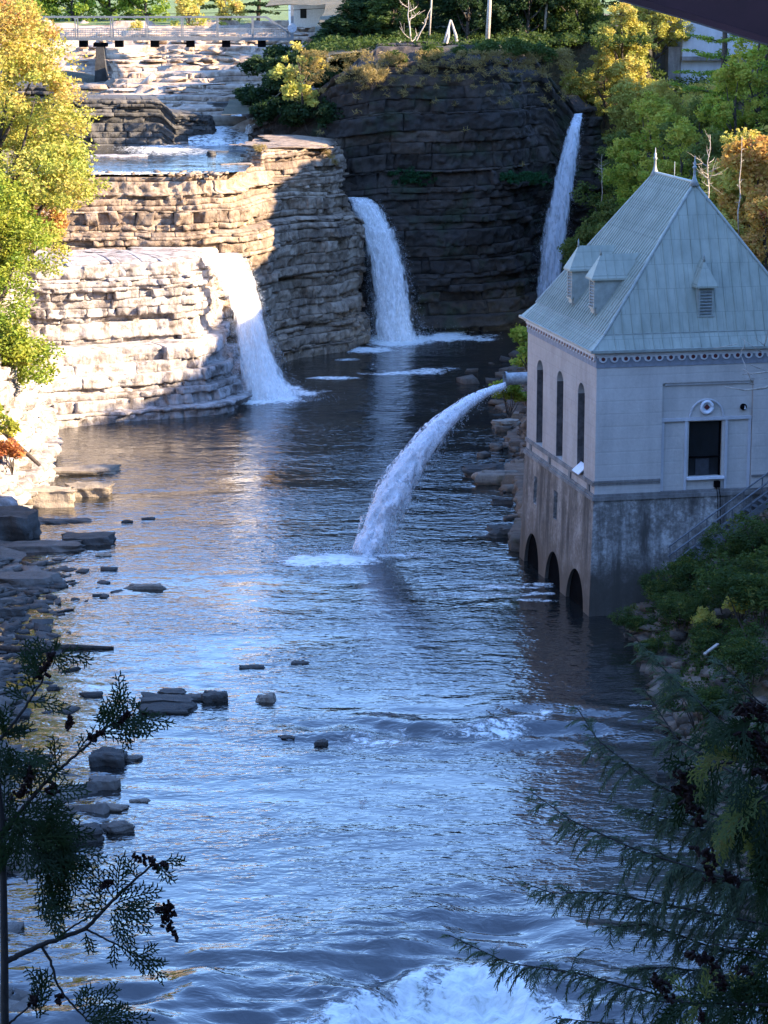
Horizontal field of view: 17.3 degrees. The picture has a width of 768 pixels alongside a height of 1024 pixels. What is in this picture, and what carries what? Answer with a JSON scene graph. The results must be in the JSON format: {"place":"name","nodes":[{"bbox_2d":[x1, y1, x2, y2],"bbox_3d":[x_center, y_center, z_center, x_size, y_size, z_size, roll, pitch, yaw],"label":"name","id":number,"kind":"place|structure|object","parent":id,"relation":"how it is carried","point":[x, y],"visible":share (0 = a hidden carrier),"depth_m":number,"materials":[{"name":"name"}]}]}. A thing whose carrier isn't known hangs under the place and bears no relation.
{"place":"outdoors","nodes":[
{"label":"outdoors","id":0,"kind":"place"},
{"bbox_2d":[0,516,44,565],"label":"bank","id":1,"kind":"structure","parent":0,"point":[5,552],"depth_m":132.52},
{"bbox_2d":[0,505,41,541],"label":"rock","id":2,"kind":"object","parent":1,"relation":"on","point":[19,523],"visible":0.77,"depth_m":135.49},
{"bbox_2d":[0,570,65,587],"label":"rock","id":3,"kind":"object","parent":1,"relation":"on","point":[27,578],"visible":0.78,"depth_m":125.95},
{"bbox_2d":[24,485,77,507],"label":"rock","id":4,"kind":"object","parent":1,"relation":"on","point":[53,497],"visible":0.67,"depth_m":144.29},
{"bbox_2d":[0,557,109,1010],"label":"shore stones","id":5,"kind":"object","parent":1,"relation":"on","point":[18,1000],"visible":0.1,"depth_m":94.30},
{"bbox_2d":[53,464,120,475],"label":"rock","id":6,"kind":"object","parent":1,"relation":"on","point":[95,469],"visible":0.63,"depth_m":153.93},
{"bbox_2d":[65,481,114,497],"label":"rock","id":7,"kind":"object","parent":1,"relation":"on","point":[95,489],"visible":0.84,"depth_m":147.07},
{"bbox_2d":[0,270,62,507],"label":"bank cliff","id":8,"kind":"structure","parent":0,"point":[38,438],"depth_m":147.84,"materials":[{"name":"stone"}]},
{"bbox_2d":[0,437,25,474],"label":"shrub","id":9,"kind":"object","parent":8,"relation":"on","point":[10,447],"visible":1,"depth_m":141.33,"materials":[{"name":"orange plant"}]},
{"bbox_2d":[0,324,37,380],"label":"shrub","id":10,"kind":"object","parent":8,"relation":"on","point":[27,356],"visible":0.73,"depth_m":143.16,"materials":[{"name":"yellow plant"}]},
{"bbox_2d":[0,168,66,391],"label":"maple tree","id":11,"kind":"object","parent":8,"relation":"on","point":[16,228],"visible":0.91,"depth_m":145.06,"materials":[{"name":"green plant"}]},
{"bbox_2d":[0,0,111,295],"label":"maple tree","id":12,"kind":"object","parent":8,"relation":"on","point":[33,152],"visible":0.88,"depth_m":148.65,"materials":[{"name":"yellow plant"}]},
{"bbox_2d":[3,144,249,174],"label":"pool water","id":13,"kind":"structure","parent":0,"point":[164,159],"depth_m":201.24,"materials":[{"name":"liquid"}]},
{"bbox_2d":[32,321,253,428],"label":"ledge","id":14,"kind":"object","parent":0,"point":[100,384],"visible":0.71,"depth_m":173.62,"materials":[{"name":"stone"}]},
{"bbox_2d":[14,246,229,346],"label":"ledge","id":15,"kind":"object","parent":14,"relation":"on","point":[113,295],"visible":0.72,"depth_m":176.90,"materials":[{"name":"stone"}]},
{"bbox_2d":[196,253,328,402],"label":"waterfall","id":16,"kind":"structure","parent":14,"relation":"on","point":[266,381],"depth_m":180.70,"materials":[{"name":"liquid"}]},
{"bbox_2d":[0,20,327,144],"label":"riverbed","id":17,"kind":"structure","parent":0,"point":[89,68],"depth_m":288.67,"materials":[{"name":"stone"}]},
{"bbox_2d":[1,81,216,149],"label":"shaded ledge","id":18,"kind":"object","parent":17,"relation":"on","point":[135,120],"visible":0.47,"depth_m":217.59,"materials":[{"name":"stone"}]},
{"bbox_2d":[3,5,301,81],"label":"footbridge","id":19,"kind":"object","parent":17,"relation":"on","point":[101,71],"visible":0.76,"depth_m":264.42,"materials":[{"name":"metal"}]},
{"bbox_2d":[107,93,235,106],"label":"riverbed shelf","id":20,"kind":"object","parent":17,"relation":"on","point":[195,100],"visible":0.17,"depth_m":236.12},
{"bbox_2d":[108,58,243,78],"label":"riverbed shelf","id":21,"kind":"object","parent":17,"relation":"on","point":[118,66],"visible":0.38,"depth_m":260.23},
{"bbox_2d":[99,82,262,94],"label":"riverbed shelf","id":22,"kind":"object","parent":17,"relation":"on","point":[195,88],"visible":0.43,"depth_m":242.55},
{"bbox_2d":[109,69,265,85],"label":"riverbed shelf","id":23,"kind":"object","parent":17,"relation":"on","point":[230,76],"visible":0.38,"depth_m":250.91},
{"bbox_2d":[70,27,308,118],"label":"riverbed slabs","id":24,"kind":"structure","parent":17,"relation":"on","point":[236,58],"depth_m":262.54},
{"bbox_2d":[95,44,306,59],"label":"riverbed shelf","id":25,"kind":"object","parent":17,"relation":"on","point":[130,52],"visible":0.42,"depth_m":274.48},
{"bbox_2d":[10,166,370,368],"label":"ledge","id":26,"kind":"object","parent":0,"point":[302,248],"visible":0.54,"depth_m":194.49,"materials":[{"name":"stone"}]},
{"bbox_2d":[230,135,348,191],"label":"terrace ledge","id":27,"kind":"object","parent":26,"relation":"on","point":[301,160],"visible":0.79,"depth_m":200.87,"materials":[{"name":"stone"}]},
{"bbox_2d":[188,114,247,145],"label":"river water","id":28,"kind":"structure","parent":0,"point":[226,135],"depth_m":218.77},
{"bbox_2d":[1,0,651,24],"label":"meadow","id":29,"kind":"structure","parent":0,"point":[283,15],"depth_m":366.79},
{"bbox_2d":[43,0,97,21],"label":"maple tree","id":30,"kind":"object","parent":29,"relation":"on","point":[75,9],"visible":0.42,"depth_m":343.85,"materials":[{"name":"green plant"}]},
{"bbox_2d":[117,0,170,21],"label":"maple tree","id":31,"kind":"object","parent":29,"relation":"on","point":[154,11],"visible":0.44,"depth_m":343.31,"materials":[{"name":"green plant"}]},
{"bbox_2d":[170,0,210,25],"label":"maple tree","id":32,"kind":"object","parent":29,"relation":"on","point":[183,6],"visible":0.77,"depth_m":330.80,"materials":[{"name":"yellow plant"}]},
{"bbox_2d":[0,326,767,1023],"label":"river water","id":33,"kind":"structure","parent":0,"point":[372,852],"depth_m":102.33,"materials":[{"name":"liquid"}]},
{"bbox_2d":[3,540,85,552],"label":"rock","id":34,"kind":"object","parent":33,"relation":"in","point":[46,546],"visible":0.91,"depth_m":133.54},
{"bbox_2d":[0,565,122,717],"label":"shallow stones","id":35,"kind":"object","parent":33,"relation":"in","point":[16,625],"visible":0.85,"depth_m":117.53,"materials":[{"name":"stone"}]},
{"bbox_2d":[61,531,115,545],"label":"rock","id":36,"kind":"object","parent":33,"relation":"in","point":[98,538],"visible":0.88,"depth_m":135.16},
{"bbox_2d":[88,747,127,767],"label":"rock","id":37,"kind":"object","parent":33,"relation":"in","point":[109,756],"visible":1,"depth_m":97.33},
{"bbox_2d":[138,701,197,714],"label":"rock","id":38,"kind":"object","parent":33,"relation":"in","point":[172,707],"visible":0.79,"depth_m":104.51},
{"bbox_2d":[263,382,506,562],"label":"water jet","id":39,"kind":"object","parent":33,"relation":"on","point":[419,450],"visible":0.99,"depth_m":133.05},
{"bbox_2d":[471,470,517,484],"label":"rock","id":40,"kind":"object","parent":33,"relation":"in","point":[489,477],"visible":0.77,"depth_m":150.40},
{"bbox_2d":[222,0,581,114],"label":"forest plateau","id":41,"kind":"structure","parent":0,"point":[233,107],"depth_m":269.58,"materials":[{"name":"green plant"}]},
{"bbox_2d":[236,43,326,76],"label":"spur shrub","id":42,"kind":"object","parent":41,"relation":"on","point":[257,65],"visible":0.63,"depth_m":227.74,"materials":[{"name":"green plant"}]},
{"bbox_2d":[289,4,325,27],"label":"pale house","id":43,"kind":"structure","parent":41,"relation":"on","point":[310,16],"depth_m":325.81,"materials":[{"name":"grey"}]},
{"bbox_2d":[312,0,430,58],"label":"forest tree","id":44,"kind":"object","parent":41,"relation":"on","point":[352,10],"visible":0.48,"depth_m":228.30,"materials":[{"name":"green plant"}]},
{"bbox_2d":[356,0,425,44],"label":"forest tree","id":45,"kind":"object","parent":41,"relation":"on","point":[379,8],"visible":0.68,"depth_m":226.41,"materials":[{"name":"green plant"}]},
{"bbox_2d":[436,0,511,39],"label":"forest tree","id":46,"kind":"object","parent":41,"relation":"on","point":[456,9],"visible":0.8,"depth_m":229.47,"materials":[{"name":"green plant"}]},
{"bbox_2d":[293,24,657,68],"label":"cliff top undergrowth","id":47,"kind":"object","parent":41,"relation":"on","point":[333,42],"visible":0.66,"depth_m":224.88,"materials":[{"name":"green plant"}]},
{"bbox_2d":[482,0,568,62],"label":"forest tree","id":48,"kind":"object","parent":41,"relation":"on","point":[513,7],"visible":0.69,"depth_m":231.11,"materials":[{"name":"green plant"}]},
{"bbox_2d":[545,0,613,45],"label":"forest tree","id":49,"kind":"object","parent":41,"relation":"on","point":[569,19],"visible":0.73,"depth_m":232.02,"materials":[{"name":"green plant"}]},
{"bbox_2d":[247,40,609,334],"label":"dark cliff","id":50,"kind":"structure","parent":0,"point":[467,223],"depth_m":213.32,"materials":[{"name":"stone"}]},
{"bbox_2d":[232,80,298,105],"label":"spur shrub","id":51,"kind":"object","parent":50,"relation":"on","point":[248,94],"visible":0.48,"depth_m":222.03,"materials":[{"name":"green plant"}]},
{"bbox_2d":[248,95,304,134],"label":"spur shrub","id":52,"kind":"object","parent":50,"relation":"on","point":[263,111],"visible":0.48,"depth_m":215.47,"materials":[{"name":"green plant"}]},
{"bbox_2d":[268,41,326,120],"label":"golden tree","id":53,"kind":"object","parent":50,"relation":"on","point":[293,88],"visible":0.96,"depth_m":211.98,"materials":[{"name":"yellow plant"}]},
{"bbox_2d":[261,59,341,91],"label":"spur shrub","id":54,"kind":"object","parent":50,"relation":"on","point":[268,82],"visible":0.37,"depth_m":217.16,"materials":[{"name":"green plant"}]},
{"bbox_2d":[275,96,344,135],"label":"spur shrub","id":55,"kind":"object","parent":50,"relation":"on","point":[327,110],"visible":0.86,"depth_m":212.24,"materials":[{"name":"green plant"}]},
{"bbox_2d":[348,197,467,344],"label":"waterfall","id":56,"kind":"structure","parent":50,"relation":"on","point":[393,321],"depth_m":210.07,"materials":[{"name":"liquid"}]},
{"bbox_2d":[387,166,436,186],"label":"fern clump","id":57,"kind":"object","parent":50,"relation":"attached to","point":[411,176],"visible":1,"depth_m":211.68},
{"bbox_2d":[296,46,576,166],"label":"cliff edge grass","id":58,"kind":"structure","parent":50,"relation":"on","point":[565,53],"depth_m":210.97,"materials":[{"name":"plant"}]},
{"bbox_2d":[501,36,531,68],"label":"rim shrub","id":59,"kind":"object","parent":50,"relation":"on","point":[516,46],"visible":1,"depth_m":212.31,"materials":[{"name":"green plant"}]},
{"bbox_2d":[534,113,581,297],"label":"waterfall","id":60,"kind":"structure","parent":50,"relation":"on","point":[555,226],"depth_m":219.71,"materials":[{"name":"liquid"}]},
{"bbox_2d":[518,14,767,840],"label":"hillside","id":61,"kind":"structure","parent":0,"point":[584,52],"depth_m":228.93,"materials":[{"name":"green plant"}]},
{"bbox_2d":[501,364,527,551],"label":"bank rocks","id":62,"kind":"object","parent":61,"relation":"on","point":[517,435],"visible":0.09,"depth_m":153.38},
{"bbox_2d":[456,350,523,520],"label":"bank stones","id":63,"kind":"object","parent":62,"relation":"on","point":[498,404],"visible":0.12,"depth_m":168.40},
{"bbox_2d":[489,379,526,417],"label":"shrub","id":64,"kind":"object","parent":62,"relation":"on","point":[514,393],"visible":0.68,"depth_m":139.70,"materials":[{"name":"green plant"}]},
{"bbox_2d":[558,60,589,101],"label":"bush","id":65,"kind":"object","parent":61,"relation":"on","point":[575,87],"visible":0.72,"depth_m":229.17,"materials":[{"name":"green plant"}]},
{"bbox_2d":[557,220,595,258],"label":"green tree","id":66,"kind":"object","parent":61,"relation":"on","point":[581,235],"visible":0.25,"depth_m":195.51,"materials":[{"name":"green plant"}]},
{"bbox_2d":[580,52,626,127],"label":"golden maple","id":67,"kind":"object","parent":61,"relation":"on","point":[591,78],"visible":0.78,"depth_m":227.63,"materials":[{"name":"green plant"}]},
{"bbox_2d":[569,126,644,237],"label":"green tree","id":68,"kind":"object","parent":61,"relation":"on","point":[594,200],"visible":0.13,"depth_m":206.44,"materials":[{"name":"green plant"}]},
{"bbox_2d":[589,2,650,93],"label":"golden maple","id":69,"kind":"object","parent":61,"relation":"on","point":[630,23],"visible":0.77,"depth_m":227.63,"materials":[{"name":"plant"}]},
{"bbox_2d":[608,603,655,636],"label":"bank shrub","id":70,"kind":"object","parent":61,"relation":"on","point":[634,623],"visible":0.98,"depth_m":115.40,"materials":[{"name":"green plant"}]},
{"bbox_2d":[601,53,669,146],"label":"golden maple","id":71,"kind":"object","parent":61,"relation":"on","point":[626,88],"visible":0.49,"depth_m":223.89,"materials":[{"name":"yellow plant"}]},
{"bbox_2d":[613,82,658,149],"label":"tree","id":72,"kind":"object","parent":61,"relation":"on","point":[634,126],"visible":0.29,"depth_m":222.61,"materials":[{"name":"green plant"}]},
{"bbox_2d":[601,90,684,204],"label":"golden green tree","id":73,"kind":"object","parent":61,"relation":"on","point":[646,106],"visible":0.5,"depth_m":197.50,"materials":[{"name":"green plant"}]},
{"bbox_2d":[519,147,767,616],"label":"powerhouse","id":74,"kind":"structure","parent":61,"relation":"on","point":[646,439],"depth_m":119.68,"materials":[{"name":"paint"}]},
{"bbox_2d":[556,381,562,455],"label":"window","id":75,"kind":"structure","parent":74,"relation":"in","point":[559,432],"depth_m":124.97,"materials":[{"name":"black glass"}]},
{"bbox_2d":[572,393,584,474],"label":"window","id":76,"kind":"structure","parent":74,"relation":"in","point":[579,467],"depth_m":121.36,"materials":[{"name":"black glass"}]},
{"bbox_2d":[686,421,723,479],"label":"window","id":77,"kind":"structure","parent":74,"relation":"in","point":[704,454],"depth_m":120.07,"materials":[{"name":"black glass"}]},
{"bbox_2d":[613,104,692,206],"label":"golden green tree","id":78,"kind":"object","parent":61,"relation":"on","point":[623,169],"visible":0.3,"depth_m":194.31,"materials":[{"name":"green plant"}]},
{"bbox_2d":[633,632,679,662],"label":"bank shrub","id":79,"kind":"object","parent":61,"relation":"on","point":[653,643],"visible":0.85,"depth_m":111.06,"materials":[{"name":"green plant"}]},
{"bbox_2d":[623,6,693,72],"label":"golden maple","id":80,"kind":"object","parent":61,"relation":"on","point":[663,33],"visible":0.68,"depth_m":231.19,"materials":[{"name":"plant"}]},
{"bbox_2d":[637,566,684,601],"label":"bank shrub","id":81,"kind":"object","parent":61,"relation":"on","point":[655,585],"visible":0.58,"depth_m":117.19,"materials":[{"name":"green plant"}]},
{"bbox_2d":[644,78,689,132],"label":"tree","id":82,"kind":"object","parent":61,"relation":"on","point":[666,92],"visible":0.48,"depth_m":200.88,"materials":[{"name":"green plant"}]},
{"bbox_2d":[632,116,702,191],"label":"golden green tree","id":83,"kind":"object","parent":61,"relation":"on","point":[686,136],"visible":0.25,"depth_m":180.28,"materials":[{"name":"green plant"}]},
{"bbox_2d":[655,592,720,632],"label":"bank shrub","id":84,"kind":"object","parent":61,"relation":"on","point":[687,606],"visible":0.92,"depth_m":111.14,"materials":[{"name":"green plant"}]},
{"bbox_2d":[656,94,724,179],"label":"green tree","id":85,"kind":"object","parent":61,"relation":"on","point":[693,117],"visible":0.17,"depth_m":188.06,"materials":[{"name":"green plant"}]},
{"bbox_2d":[616,42,767,265],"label":"slope undergrowth","id":86,"kind":"object","parent":61,"relation":"on","point":[661,73],"visible":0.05,"depth_m":228.12,"materials":[{"name":"green plant"}]},
{"bbox_2d":[620,510,767,929],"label":"scree stones","id":87,"kind":"object","parent":61,"relation":"on","point":[675,722],"visible":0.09,"depth_m":105.12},
{"bbox_2d":[655,546,735,592],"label":"bank shrub","id":88,"kind":"object","parent":61,"relation":"on","point":[678,570],"visible":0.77,"depth_m":114.88,"materials":[{"name":"green plant"}]},
{"bbox_2d":[658,677,735,729],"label":"bank shrub","id":89,"kind":"object","parent":61,"relation":"on","point":[709,694],"visible":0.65,"depth_m":99.09,"materials":[{"name":"green plant"}]},
{"bbox_2d":[680,126,727,190],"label":"green tree","id":90,"kind":"object","parent":61,"relation":"on","point":[697,151],"visible":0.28,"depth_m":166.38,"materials":[{"name":"green plant"}]},
{"bbox_2d":[643,503,767,873],"bbox_3d":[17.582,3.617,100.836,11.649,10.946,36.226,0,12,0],"label":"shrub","id":91,"kind":"object","parent":61,"relation":"on","point":[693,658],"visible":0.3,"depth_m":107.07,"materials":[{"name":"green plant"}]},
{"bbox_2d":[655,17,760,89],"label":"concrete building","id":92,"kind":"structure","parent":61,"relation":"on","point":[674,58],"depth_m":232.37,"materials":[{"name":"grey concrete"}]},
{"bbox_2d":[686,615,746,665],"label":"bank shrub","id":93,"kind":"object","parent":61,"relation":"on","point":[704,638],"visible":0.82,"depth_m":105.40,"materials":[{"name":"green plant"}]},
{"bbox_2d":[668,472,767,561],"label":"staircase","id":94,"kind":"structure","parent":61,"relation":"on","point":[755,503],"depth_m":119.28,"materials":[{"name":"metal"}]},
{"bbox_2d":[668,32,767,104],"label":"white pine","id":95,"kind":"object","parent":61,"relation":"on","point":[723,55],"visible":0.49,"depth_m":196.47,"materials":[{"name":"green plant"}]},
{"bbox_2d":[691,545,767,639],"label":"bank shrub","id":96,"kind":"object","parent":61,"relation":"on","point":[750,587],"visible":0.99,"depth_m":103.85,"materials":[{"name":"green plant"}]},
{"bbox_2d":[691,553,767,623],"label":"bank shrub","id":97,"kind":"object","parent":61,"relation":"on","point":[714,598],"visible":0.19,"depth_m":108.94,"materials":[{"name":"green plant"}]},
{"bbox_2d":[693,58,767,142],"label":"golden green tree","id":98,"kind":"object","parent":61,"relation":"on","point":[717,110],"visible":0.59,"depth_m":181.32,"materials":[{"name":"green plant"}]},
{"bbox_2d":[696,522,767,564],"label":"bank shrub","id":99,"kind":"object","parent":61,"relation":"on","point":[708,541],"visible":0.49,"depth_m":112.37,"materials":[{"name":"green plant"}]},
{"bbox_2d":[698,127,767,227],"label":"golden maple","id":100,"kind":"object","parent":61,"relation":"on","point":[728,182],"visible":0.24,"depth_m":144.72,"materials":[{"name":"plant"}]},
{"bbox_2d":[704,37,767,141],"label":"golden green tree","id":101,"kind":"object","parent":61,"relation":"on","point":[756,61],"visible":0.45,"depth_m":181.59,"materials":[{"name":"green plant"}]},
{"bbox_2d":[712,134,767,264],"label":"orange maple","id":102,"kind":"object","parent":61,"relation":"on","point":[756,162],"visible":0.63,"depth_m":141.57,"materials":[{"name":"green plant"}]},
{"bbox_2d":[713,619,767,691],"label":"bank shrub","id":103,"kind":"object","parent":61,"relation":"on","point":[740,651],"visible":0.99,"depth_m":99.09,"materials":[{"name":"green plant"}]},
{"bbox_2d":[719,511,767,571],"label":"bank shrub","id":104,"kind":"object","parent":61,"relation":"on","point":[762,533],"visible":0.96,"depth_m":110.69,"materials":[{"name":"green plant"}]},
{"bbox_2d":[740,196,767,270],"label":"orange maple","id":105,"kind":"object","parent":61,"relation":"on","point":[756,215],"visible":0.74,"depth_m":136.36,"materials":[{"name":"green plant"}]},
{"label":"foreground slope","id":106,"kind":"structure","parent":0,"visible":0},
{"bbox_2d":[0,636,186,1023],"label":"white cedar","id":107,"kind":"object","parent":106,"relation":"on","point":[49,853],"visible":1,"depth_m":7.88,"materials":[{"name":"plant"}]},
{"bbox_2d":[439,633,767,1023],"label":"hemlock tree","id":108,"kind":"object","parent":106,"relation":"on","point":[679,871],"visible":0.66,"depth_m":44.58,"materials":[{"name":"green plant"}]},
{"bbox_2d":[617,0,767,45],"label":"arch bridge","id":109,"kind":"structure","parent":106,"relation":"on","point":[746,19],"depth_m":19.32,"materials":[{"name":"black paint"}]},
{"bbox_2d":[642,689,767,1023],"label":"white cedar","id":110,"kind":"object","parent":106,"relation":"on","point":[743,806],"visible":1,"depth_m":6.83,"materials":[{"name":"plant"}]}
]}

